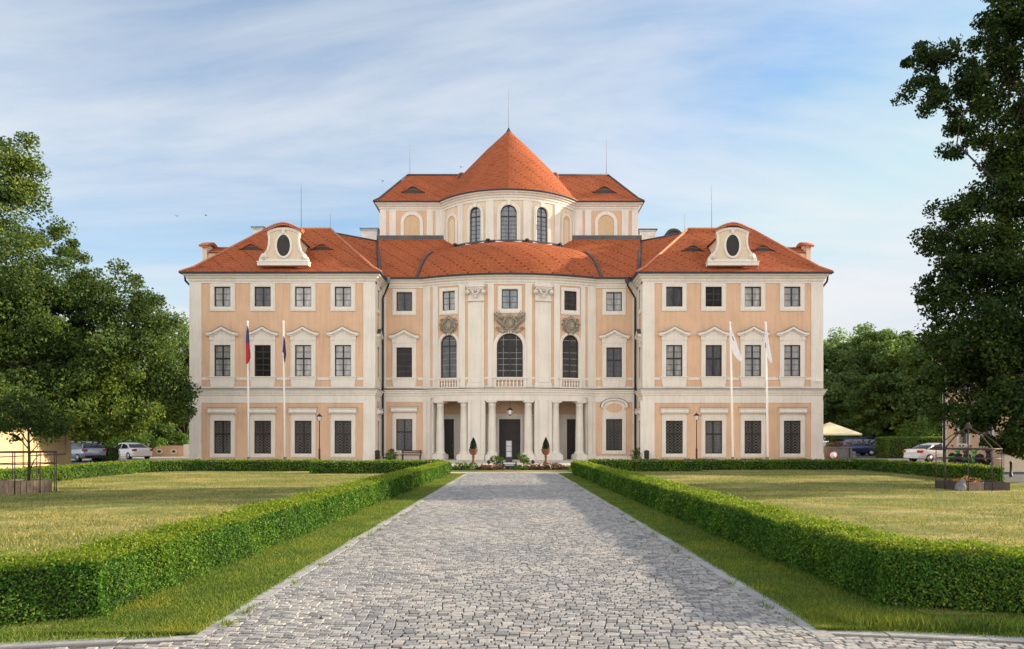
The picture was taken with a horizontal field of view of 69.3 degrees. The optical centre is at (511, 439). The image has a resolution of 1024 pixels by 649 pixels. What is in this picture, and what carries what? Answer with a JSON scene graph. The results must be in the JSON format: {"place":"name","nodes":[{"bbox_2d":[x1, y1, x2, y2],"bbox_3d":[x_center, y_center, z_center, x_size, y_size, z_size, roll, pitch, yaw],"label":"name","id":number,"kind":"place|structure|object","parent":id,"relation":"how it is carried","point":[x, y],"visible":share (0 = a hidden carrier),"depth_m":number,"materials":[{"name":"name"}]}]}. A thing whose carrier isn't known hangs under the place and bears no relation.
{"place":"outdoors","nodes":[
{"label":"outdoors","id":0,"kind":"place"},
{"bbox_2d":[0,471,383,628],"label":"lawn","id":1,"kind":"structure","parent":0,"point":[186,510],"depth_m":20.54,"materials":[{"name":"plant"}]},
{"bbox_2d":[0,479,51,493],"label":"tub","id":2,"kind":"object","parent":1,"relation":"on","point":[22,486],"visible":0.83,"depth_m":23.07,"materials":[{"name":"brown wood"}]},
{"bbox_2d":[0,391,76,480],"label":"sapling","id":3,"kind":"object","parent":2,"relation":"in","point":[26,413],"visible":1,"depth_m":23.43,"materials":[{"name":"green plant"}]},
{"bbox_2d":[0,451,56,493],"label":"garden cage","id":4,"kind":"object","parent":1,"relation":"on","point":[36,462],"visible":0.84,"depth_m":23.50,"materials":[{"name":"orange metal"}]},
{"bbox_2d":[505,441,512,461],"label":"information pillar","id":5,"kind":"structure","parent":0,"point":[508,451],"depth_m":49.91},
{"bbox_2d":[0,0,1023,441],"label":"sky","id":6,"kind":"structure","parent":0,"point":[151,118],"materials":[{"name":"blue"}]},
{"bbox_2d":[10,472,1023,648],"bbox_3d":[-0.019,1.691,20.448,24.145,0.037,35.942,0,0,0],"label":"path","id":7,"kind":"structure","parent":0,"point":[455,506],"depth_m":8.19,"materials":[{"name":"stone"}]},
{"bbox_2d":[215,478,800,628],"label":"joint weeds","id":8,"kind":"object","parent":7,"relation":"on","point":[228,623],"visible":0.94,"depth_m":7.65,"materials":[{"name":"green plant"}]},
{"bbox_2d":[296,489,800,637],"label":"fallen leaves","id":9,"kind":"object","parent":7,"relation":"on","point":[537,618],"visible":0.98,"depth_m":7.14,"materials":[{"name":"brown plant"}]},
{"bbox_2d":[71,442,1023,603],"bbox_3d":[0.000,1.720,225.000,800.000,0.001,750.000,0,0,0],"label":"ground","id":10,"kind":"structure","parent":0,"point":[1018,477],"depth_m":59.19,"materials":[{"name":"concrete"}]},
{"bbox_2d":[0,428,70,468],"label":"boundary wall","id":11,"kind":"structure","parent":10,"relation":"on","point":[62,447],"depth_m":45.31,"materials":[{"name":"paint"}]},
{"bbox_2d":[0,131,79,446],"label":"broadleaf tree","id":12,"kind":"object","parent":10,"relation":"on","point":[19,189],"visible":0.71,"depth_m":46.06,"materials":[{"name":"green plant"}]},
{"bbox_2d":[0,620,173,641],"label":"grass","id":13,"kind":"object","parent":10,"relation":"on","point":[51,635],"visible":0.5,"depth_m":6.38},
{"bbox_2d":[71,441,106,461],"bbox_3d":[-34.528,0.894,58.998,4.690,1.612,2.020,0,0,30],"label":"parked car","id":14,"kind":"object","parent":10,"relation":"on","point":[81,451],"visible":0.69,"depth_m":57.75,"materials":[{"name":"silver metal"}]},
{"bbox_2d":[56,345,136,443],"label":"background tree","id":15,"kind":"object","parent":10,"relation":"on","point":[92,425],"visible":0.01,"depth_m":75.66,"materials":[{"name":"green plant"}]},
{"bbox_2d":[0,458,200,480],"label":"hedge","id":16,"kind":"object","parent":10,"relation":"on","point":[65,472],"visible":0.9,"depth_m":33.75,"materials":[{"name":"green plant"}]},
{"bbox_2d":[0,215,202,444],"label":"broadleaf tree","id":17,"kind":"object","parent":10,"relation":"on","point":[112,347],"visible":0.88,"depth_m":48.16,"materials":[{"name":"green plant"}]},
{"bbox_2d":[89,444,120,461],"bbox_3d":[-32.925,1.043,60.003,1.756,1.508,2.061,0,0,0],"label":"shrub","id":18,"kind":"object","parent":10,"relation":"on","point":[112,452],"visible":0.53,"depth_m":59.69,"materials":[{"name":"green plant"}]},
{"bbox_2d":[71,457,187,459],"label":"parking strip","id":19,"kind":"object","parent":10,"relation":"on","point":[154,458],"depth_m":68.45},
{"bbox_2d":[115,443,152,459],"bbox_3d":[-34.083,0.964,65.997,4.740,1.472,2.000,0,0,35],"label":"parked car","id":20,"kind":"object","parent":19,"relation":"on","point":[128,451],"visible":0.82,"depth_m":64.83,"materials":[{"name":"white metal"}]},
{"bbox_2d":[104,430,167,448],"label":"shrub","id":21,"kind":"object","parent":19,"relation":"on","point":[143,439],"visible":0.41,"depth_m":73.50,"materials":[{"name":"green plant"}]},
{"bbox_2d":[147,444,188,456],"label":"wall","id":22,"kind":"structure","parent":19,"relation":"on","point":[172,451],"depth_m":76.00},
{"bbox_2d":[86,374,177,445],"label":"background tree","id":23,"kind":"object","parent":10,"relation":"on","point":[155,432],"visible":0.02,"depth_m":78.46,"materials":[{"name":"green plant"}]},
{"bbox_2d":[143,309,188,445],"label":"background tree","id":24,"kind":"object","parent":10,"relation":"on","point":[182,341],"visible":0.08,"depth_m":80.32,"materials":[{"name":"green plant"}]},
{"bbox_2d":[148,431,188,445],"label":"shrub","id":25,"kind":"object","parent":10,"relation":"on","point":[180,436],"visible":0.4,"depth_m":78.43,"materials":[{"name":"green plant"}]},
{"bbox_2d":[0,461,451,627],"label":"hedge","id":26,"kind":"object","parent":10,"relation":"on","point":[93,579],"visible":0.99,"depth_m":8.28,"materials":[{"name":"green plant"}]},
{"bbox_2d":[206,459,691,472],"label":"forecourt","id":27,"kind":"structure","parent":10,"relation":"on","point":[565,462],"depth_m":56.30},
{"bbox_2d":[246,321,249,459],"bbox_3d":[-19.915,-3.659,56.000,0.344,10.720,0.320,0,0,0],"label":"flagpole","id":28,"kind":"object","parent":27,"relation":"on","point":[248,425],"visible":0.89,"depth_m":55.95,"materials":[{"name":"white metal"}]},
{"bbox_2d":[246,325,250,363],"bbox_3d":[-19.904,-7.181,55.913,0.383,2.958,0.113,0,0,0],"label":"flag","id":29,"kind":"object","parent":28,"relation":"attached to","point":[248,355],"visible":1,"depth_m":55.92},
{"bbox_2d":[193,458,319,470],"bbox_3d":[-13.844,1.357,40.307,6.899,0.770,0.868,0,0,2],"label":"hedge","id":30,"kind":"object","parent":27,"relation":"on","point":[273,464],"visible":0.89,"depth_m":40.05,"materials":[{"name":"green plant"}]},
{"bbox_2d":[282,321,286,459],"bbox_3d":[-17.191,-3.659,56.000,0.377,10.720,0.320,0,0,0],"label":"flagpole","id":31,"kind":"object","parent":27,"relation":"on","point":[284,415],"visible":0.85,"depth_m":55.95,"materials":[{"name":"white metal"}]},
{"bbox_2d":[309,458,442,473],"bbox_3d":[-6.797,1.345,37.515,6.746,0.814,0.867,0,0,-14],"label":"hedge","id":32,"kind":"object","parent":27,"relation":"on","point":[373,466],"visible":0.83,"depth_m":37.09,"materials":[{"name":"green plant"}]},
{"bbox_2d":[451,468,570,469],"bbox_3d":[-0.050,1.680,42.800,6.900,0.001,2.400,0,0,0],"label":"flower bed","id":33,"kind":"object","parent":27,"relation":"on","point":[514,469],"visible":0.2,"depth_m":42.15,"materials":[{"name":"plant"}]},
{"bbox_2d":[451,470,571,471],"bbox_3d":[-0.050,1.700,40.575,7.300,0.001,1.950,0,0,0],"label":"bed border","id":34,"kind":"object","parent":27,"relation":"on","point":[511,471],"visible":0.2,"depth_m":39.94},
{"bbox_2d":[588,458,703,471],"bbox_3d":[7.199,1.358,39.952,6.227,0.793,0.864,0,0,-1],"label":"hedge","id":35,"kind":"object","parent":27,"relation":"on","point":[667,464],"visible":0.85,"depth_m":39.70,"materials":[{"name":"green plant"}]},
{"bbox_2d":[729,322,734,459],"bbox_3d":[16.623,-3.626,56.000,0.476,10.655,0.320,0,0,0],"label":"flagpole","id":36,"kind":"object","parent":27,"relation":"on","point":[732,417],"visible":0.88,"depth_m":55.95,"materials":[{"name":"white metal"}]},
{"bbox_2d":[730,326,741,361],"bbox_3d":[16.885,-7.231,55.918,0.913,2.728,0.096,0,0,2],"label":"flag","id":37,"kind":"object","parent":36,"relation":"attached to","point":[736,351],"visible":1,"depth_m":55.91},
{"bbox_2d":[764,322,769,459],"bbox_3d":[19.285,-3.626,56.000,0.423,10.654,0.320,0,0,0],"label":"flagpole","id":38,"kind":"object","parent":27,"relation":"on","point":[767,415],"visible":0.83,"depth_m":55.95,"materials":[{"name":"white metal"}]},
{"bbox_2d":[765,326,771,362],"bbox_3d":[19.357,-7.247,55.913,0.503,2.958,0.097,0,0,3],"label":"flag","id":39,"kind":"object","parent":38,"relation":"attached to","point":[767,347],"visible":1,"depth_m":55.91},
{"bbox_2d":[696,458,858,469],"bbox_3d":[14.996,1.371,41.788,9.409,0.772,0.902,0,0,-1],"label":"hedge","id":40,"kind":"object","parent":27,"relation":"on","point":[783,464],"visible":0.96,"depth_m":41.55,"materials":[{"name":"green plant"}]},
{"bbox_2d":[179,89,833,460],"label":"chateau","id":41,"kind":"structure","parent":10,"relation":"on","point":[567,316],"depth_m":62.14,"materials":[{"name":"paint"}]},
{"bbox_2d":[206,407,236,456],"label":"window","id":42,"kind":"structure","parent":41,"relation":"in","point":[224,418],"depth_m":60.94,"materials":[{"name":"paint"}]},
{"bbox_2d":[205,326,238,387],"bbox_3d":[-23.833,-6.827,60.925,2.626,5.065,0.510,0,0,0],"label":"window","id":43,"kind":"structure","parent":41,"relation":"in","point":[223,339],"depth_m":60.94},
{"bbox_2d":[210,283,234,310],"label":"window","id":44,"kind":"structure","parent":41,"relation":"in","point":[224,292],"depth_m":60.94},
{"bbox_2d":[250,283,274,310],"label":"window","id":45,"kind":"structure","parent":41,"relation":"in","point":[262,295],"depth_m":60.94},
{"bbox_2d":[249,407,276,456],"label":"window","id":46,"kind":"structure","parent":41,"relation":"in","point":[264,417],"depth_m":60.94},
{"bbox_2d":[249,326,278,387],"bbox_3d":[-20.518,-6.827,60.925,2.626,5.065,0.510,0,0,0],"label":"window","id":47,"kind":"structure","parent":41,"relation":"in","point":[262,343],"depth_m":60.94,"materials":[{"name":"stone"}]},
{"bbox_2d":[286,326,318,387],"bbox_3d":[-17.188,-6.827,60.925,2.626,5.065,0.510,0,0,0],"label":"window","id":48,"kind":"structure","parent":41,"relation":"in","point":[303,340],"depth_m":60.94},
{"bbox_2d":[288,407,317,456],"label":"window","id":49,"kind":"structure","parent":41,"relation":"in","point":[303,419],"depth_m":60.94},
{"bbox_2d":[291,283,315,310],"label":"window","id":50,"kind":"structure","parent":41,"relation":"in","point":[303,295],"depth_m":60.94,"materials":[{"name":"paint"}]},
{"bbox_2d":[326,326,358,387],"bbox_3d":[-13.908,-6.827,60.925,2.626,5.065,0.510,0,0,0],"label":"window","id":51,"kind":"structure","parent":41,"relation":"in","point":[342,340],"depth_m":60.94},
{"bbox_2d":[330,283,355,310],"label":"window","id":52,"kind":"structure","parent":41,"relation":"in","point":[342,295],"depth_m":60.94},
{"bbox_2d":[328,407,357,456],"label":"window","id":53,"kind":"structure","parent":41,"relation":"in","point":[342,419],"depth_m":60.95,"materials":[{"name":"paint"}]},
{"bbox_2d":[377,329,383,388],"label":"window","id":54,"kind":"structure","parent":41,"relation":"in","point":[380,336],"depth_m":62.30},
{"bbox_2d":[377,408,383,450],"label":"window","id":55,"kind":"structure","parent":41,"relation":"in","point":[379,410],"depth_m":62.20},
{"bbox_2d":[392,289,415,314],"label":"window","id":56,"kind":"structure","parent":41,"relation":"in","point":[403,300],"depth_m":63.83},
{"bbox_2d":[390,406,417,453],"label":"window","id":57,"kind":"structure","parent":41,"relation":"in","point":[403,417],"depth_m":63.83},
{"bbox_2d":[389,329,419,387],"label":"window","id":58,"kind":"structure","parent":41,"relation":"in","point":[403,359],"depth_m":63.83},
{"bbox_2d":[439,287,457,314],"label":"window","id":59,"kind":"structure","parent":41,"relation":"in","point":[448,301],"depth_m":63.05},
{"bbox_2d":[437,333,460,379],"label":"arched window","id":60,"kind":"structure","parent":41,"relation":"in","point":[448,350],"depth_m":63.09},
{"bbox_2d":[444,419,453,458],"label":"door","id":61,"kind":"structure","parent":41,"relation":"in","point":[448,423],"depth_m":65.84,"materials":[{"name":"brown wood"}]},
{"bbox_2d":[465,202,483,244],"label":"arched window","id":62,"kind":"structure","parent":41,"relation":"in","point":[475,219],"depth_m":67.33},
{"bbox_2d":[495,199,521,241],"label":"arched window","id":63,"kind":"structure","parent":41,"relation":"in","point":[508,220],"depth_m":66.73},
{"bbox_2d":[492,330,526,378],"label":"arched window","id":64,"kind":"structure","parent":41,"relation":"in","point":[509,350],"depth_m":62.31,"materials":[{"name":"glass"}]},
{"bbox_2d":[499,419,519,458],"bbox_3d":[-0.198,-0.062,64.561,1.850,3.504,0.073,0,0,0],"label":"door","id":65,"kind":"structure","parent":41,"relation":"in","point":[509,429],"depth_m":64.53,"materials":[{"name":"brown wood"}]},
{"bbox_2d":[498,286,521,312],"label":"window","id":66,"kind":"structure","parent":41,"relation":"in","point":[509,297],"depth_m":62.08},
{"bbox_2d":[533,202,551,244],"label":"arched window","id":67,"kind":"structure","parent":41,"relation":"in","point":[541,218],"depth_m":67.38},
{"bbox_2d":[561,287,579,314],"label":"window","id":68,"kind":"structure","parent":41,"relation":"in","point":[570,301],"depth_m":63.05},
{"bbox_2d":[559,332,582,379],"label":"arched window","id":69,"kind":"structure","parent":41,"relation":"in","point":[570,349],"depth_m":63.10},
{"bbox_2d":[567,419,575,458],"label":"door","id":70,"kind":"structure","parent":41,"relation":"in","point":[571,423],"depth_m":65.84,"materials":[{"name":"brown wood"}]},
{"bbox_2d":[602,289,625,314],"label":"window","id":71,"kind":"structure","parent":41,"relation":"in","point":[613,300],"depth_m":63.83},
{"bbox_2d":[600,398,627,453],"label":"window","id":72,"kind":"structure","parent":41,"relation":"in","point":[613,417],"depth_m":63.83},
{"bbox_2d":[599,329,629,387],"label":"window","id":73,"kind":"structure","parent":41,"relation":"in","point":[613,359],"depth_m":63.83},
{"bbox_2d":[634,329,640,388],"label":"window","id":74,"kind":"structure","parent":41,"relation":"in","point":[637,336],"depth_m":62.32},
{"bbox_2d":[662,283,686,310],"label":"window","id":75,"kind":"structure","parent":41,"relation":"in","point":[674,295],"depth_m":60.94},
{"bbox_2d":[658,326,690,387],"bbox_3d":[13.355,-6.827,60.925,2.626,5.065,0.510,0,0,0],"label":"window","id":76,"kind":"structure","parent":41,"relation":"in","point":[674,340],"depth_m":60.94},
{"bbox_2d":[660,407,689,456],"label":"window","id":77,"kind":"structure","parent":41,"relation":"in","point":[672,417],"depth_m":60.94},
{"bbox_2d":[701,283,725,310],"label":"window","id":78,"kind":"structure","parent":41,"relation":"in","point":[710,292],"depth_m":60.94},
{"bbox_2d":[698,326,728,387],"bbox_3d":[16.599,-6.827,60.925,2.626,5.065,0.510,0,0,0],"label":"window","id":79,"kind":"structure","parent":41,"relation":"in","point":[712,339],"depth_m":60.94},
{"bbox_2d":[699,407,728,456],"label":"window","id":80,"kind":"structure","parent":41,"relation":"in","point":[713,419],"depth_m":60.94,"materials":[{"name":"stone"}]},
{"bbox_2d":[740,283,765,310],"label":"window","id":81,"kind":"structure","parent":41,"relation":"in","point":[752,295],"depth_m":60.94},
{"bbox_2d":[737,326,769,387],"bbox_3d":[19.829,-6.827,60.925,2.626,5.065,0.510,0,0,0],"label":"window","id":82,"kind":"structure","parent":41,"relation":"in","point":[752,340],"depth_m":60.94,"materials":[{"name":"paint"}]},
{"bbox_2d":[738,407,768,456],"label":"window","id":83,"kind":"structure","parent":41,"relation":"in","point":[752,419],"depth_m":60.94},
{"bbox_2d":[780,283,804,310],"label":"window","id":84,"kind":"structure","parent":41,"relation":"in","point":[792,295],"depth_m":60.94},
{"bbox_2d":[776,326,808,387],"bbox_3d":[23.065,-6.827,60.925,2.626,5.065,0.510,0,0,0],"label":"window","id":85,"kind":"structure","parent":41,"relation":"in","point":[792,340],"depth_m":60.94,"materials":[{"name":"stone"}]},
{"bbox_2d":[778,407,807,456],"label":"window","id":86,"kind":"structure","parent":41,"relation":"in","point":[790,417],"depth_m":60.94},
{"bbox_2d":[0,472,1023,643],"bbox_3d":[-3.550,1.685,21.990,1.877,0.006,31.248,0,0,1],"label":"verge","id":87,"kind":"structure","parent":10,"relation":"on","point":[313,535],"depth_m":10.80,"materials":[{"name":"plant"}]},
{"bbox_2d":[83,502,881,627],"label":"clover leaves","id":88,"kind":"object","parent":87,"relation":"on","point":[387,515],"visible":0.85,"depth_m":8.95,"materials":[{"name":"green plant"}]},
{"bbox_2d":[0,472,1023,648],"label":"kerb","id":89,"kind":"structure","parent":10,"relation":"on","point":[805,625],"depth_m":6.84,"materials":[{"name":"stone"}]},
{"bbox_2d":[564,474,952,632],"bbox_3d":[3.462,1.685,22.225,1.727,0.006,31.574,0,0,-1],"label":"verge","id":90,"kind":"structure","parent":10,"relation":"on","point":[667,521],"depth_m":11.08,"materials":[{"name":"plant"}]},
{"bbox_2d":[570,460,1023,615],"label":"hedge","id":91,"kind":"object","parent":10,"relation":"on","point":[882,566],"visible":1,"depth_m":8.13,"materials":[{"name":"green plant"}]},
{"bbox_2d":[823,446,855,459],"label":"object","id":92,"kind":"object","parent":10,"relation":"on","point":[842,452],"visible":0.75,"depth_m":62.05,"materials":[{"name":"stone"}]},
{"bbox_2d":[823,422,861,445],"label":"parasol","id":93,"kind":"object","parent":10,"relation":"on","point":[830,429],"visible":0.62,"depth_m":67.50,"materials":[{"name":"fabric"}]},
{"bbox_2d":[824,323,870,437],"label":"background tree","id":94,"kind":"object","parent":10,"relation":"on","point":[855,342],"visible":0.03,"depth_m":95.92,"materials":[{"name":"green plant"}]},
{"bbox_2d":[823,339,879,445],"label":"background tree","id":95,"kind":"object","parent":10,"relation":"on","point":[841,352],"visible":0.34,"depth_m":89.49,"materials":[{"name":"green plant"}]},
{"bbox_2d":[833,437,878,455],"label":"parked van","id":96,"kind":"object","parent":10,"relation":"on","point":[862,446],"visible":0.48,"depth_m":79.13,"materials":[{"name":"blue metal"}]},
{"bbox_2d":[833,370,903,454],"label":"background tree","id":97,"kind":"object","parent":10,"relation":"on","point":[859,392],"visible":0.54,"depth_m":83.70,"materials":[{"name":"green plant"}]},
{"bbox_2d":[846,322,918,437],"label":"background tree","id":98,"kind":"object","parent":10,"relation":"on","point":[868,347],"visible":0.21,"depth_m":88.77,"materials":[{"name":"green plant"}]},
{"bbox_2d":[862,332,942,436],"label":"background tree","id":99,"kind":"object","parent":10,"relation":"on","point":[893,378],"visible":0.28,"depth_m":80.38,"materials":[{"name":"green plant"}]},
{"bbox_2d":[869,339,942,436],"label":"background tree","id":100,"kind":"object","parent":10,"relation":"on","point":[886,354],"visible":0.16,"depth_m":80.67,"materials":[{"name":"green plant"}]},
{"bbox_2d":[873,436,942,457],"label":"hedge","id":101,"kind":"object","parent":10,"relation":"on","point":[889,447],"visible":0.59,"depth_m":69.89,"materials":[{"name":"green plant"}]},
{"bbox_2d":[893,416,942,436],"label":"shrub","id":102,"kind":"object","parent":10,"relation":"on","point":[927,429],"visible":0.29,"depth_m":73.64,"materials":[{"name":"green plant"}]},
{"bbox_2d":[815,606,1023,636],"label":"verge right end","id":103,"kind":"object","parent":10,"relation":"on","point":[972,617],"visible":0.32,"depth_m":7.02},
{"bbox_2d":[830,606,1023,634],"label":"corner grass","id":104,"kind":"structure","parent":103,"relation":"on","point":[946,624],"depth_m":6.58,"materials":[{"name":"plant"}]},
{"bbox_2d":[903,443,942,461],"bbox_3d":[32.732,0.964,56.999,4.740,1.472,2.000,0,0,-12],"label":"parked car","id":105,"kind":"object","parent":10,"relation":"on","point":[926,452],"visible":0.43,"depth_m":56.04,"materials":[{"name":"white metal"}]},
{"bbox_2d":[856,458,1004,481],"bbox_3d":[19.563,1.355,35.692,0.992,0.777,12.441,0,0,2],"label":"hedge","id":106,"kind":"object","parent":10,"relation":"on","point":[958,470],"visible":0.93,"depth_m":33.83,"materials":[{"name":"green plant"}]},
{"bbox_2d":[890,0,1023,459],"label":"broadleaf tree","id":107,"kind":"object","parent":10,"relation":"on","point":[990,335],"visible":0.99,"depth_m":29.62,"materials":[{"name":"green plant"}]},
{"bbox_2d":[962,445,980,463],"bbox_3d":[27.877,1.005,45.032,1.710,1.390,0.800,0,0,-30],"label":"motor scooter","id":108,"kind":"object","parent":10,"relation":"on","point":[971,461],"visible":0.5,"depth_m":44.87,"materials":[{"name":"plastic"}]},
{"bbox_2d":[974,446,993,466],"bbox_3d":[28.038,1.005,44.028,1.710,1.390,0.800,0,0,-25],"label":"motor scooter","id":109,"kind":"object","parent":10,"relation":"on","point":[983,461],"visible":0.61,"depth_m":43.99,"materials":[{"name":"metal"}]},
{"bbox_2d":[570,470,1023,614],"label":"lawn","id":110,"kind":"structure","parent":0,"point":[974,517],"depth_m":20.75,"materials":[{"name":"plant"}]},
{"bbox_2d":[0,469,1023,559],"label":"lawn grass","id":111,"kind":"structure","parent":110,"relation":"on","point":[24,540],"depth_m":20.27,"materials":[{"name":"plant"}]},
{"bbox_2d":[954,479,965,490],"bbox_3d":[14.717,1.515,24.335,0.386,0.490,0.330,0,0,0],"label":"rock","id":112,"kind":"object","parent":110,"relation":"on","point":[960,485],"visible":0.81,"depth_m":24.25,"materials":[{"name":"grey stone"}]},
{"bbox_2d":[935,422,1001,490],"bbox_3d":[15.521,0.550,25.200,1.809,2.300,1.807,0,0,9],"label":"garden cage","id":113,"kind":"object","parent":110,"relation":"on","point":[968,425],"visible":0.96,"depth_m":24.92,"materials":[{"name":"brown metal"}]},
{"bbox_2d":[935,480,1009,490],"bbox_3d":[15.570,1.550,25.100,1.720,0.300,1.320,0,0,0],"label":"raised bed","id":114,"kind":"object","parent":110,"relation":"on","point":[983,485],"visible":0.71,"depth_m":24.44,"materials":[{"name":"brown wood"}]},
{"bbox_2d":[931,349,1023,466],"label":"side building","id":115,"kind":"structure","parent":0,"point":[957,441],"depth_m":49.93,"materials":[{"name":"tile"}]},
{"bbox_2d":[957,426,970,446],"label":"window","id":116,"kind":"structure","parent":115,"relation":"in","point":[965,440],"depth_m":49.82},
{"bbox_2d":[997,452,1023,471],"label":"stair wall","id":117,"kind":"structure","parent":0,"point":[1018,465],"depth_m":39.40,"materials":[{"name":"stone"}]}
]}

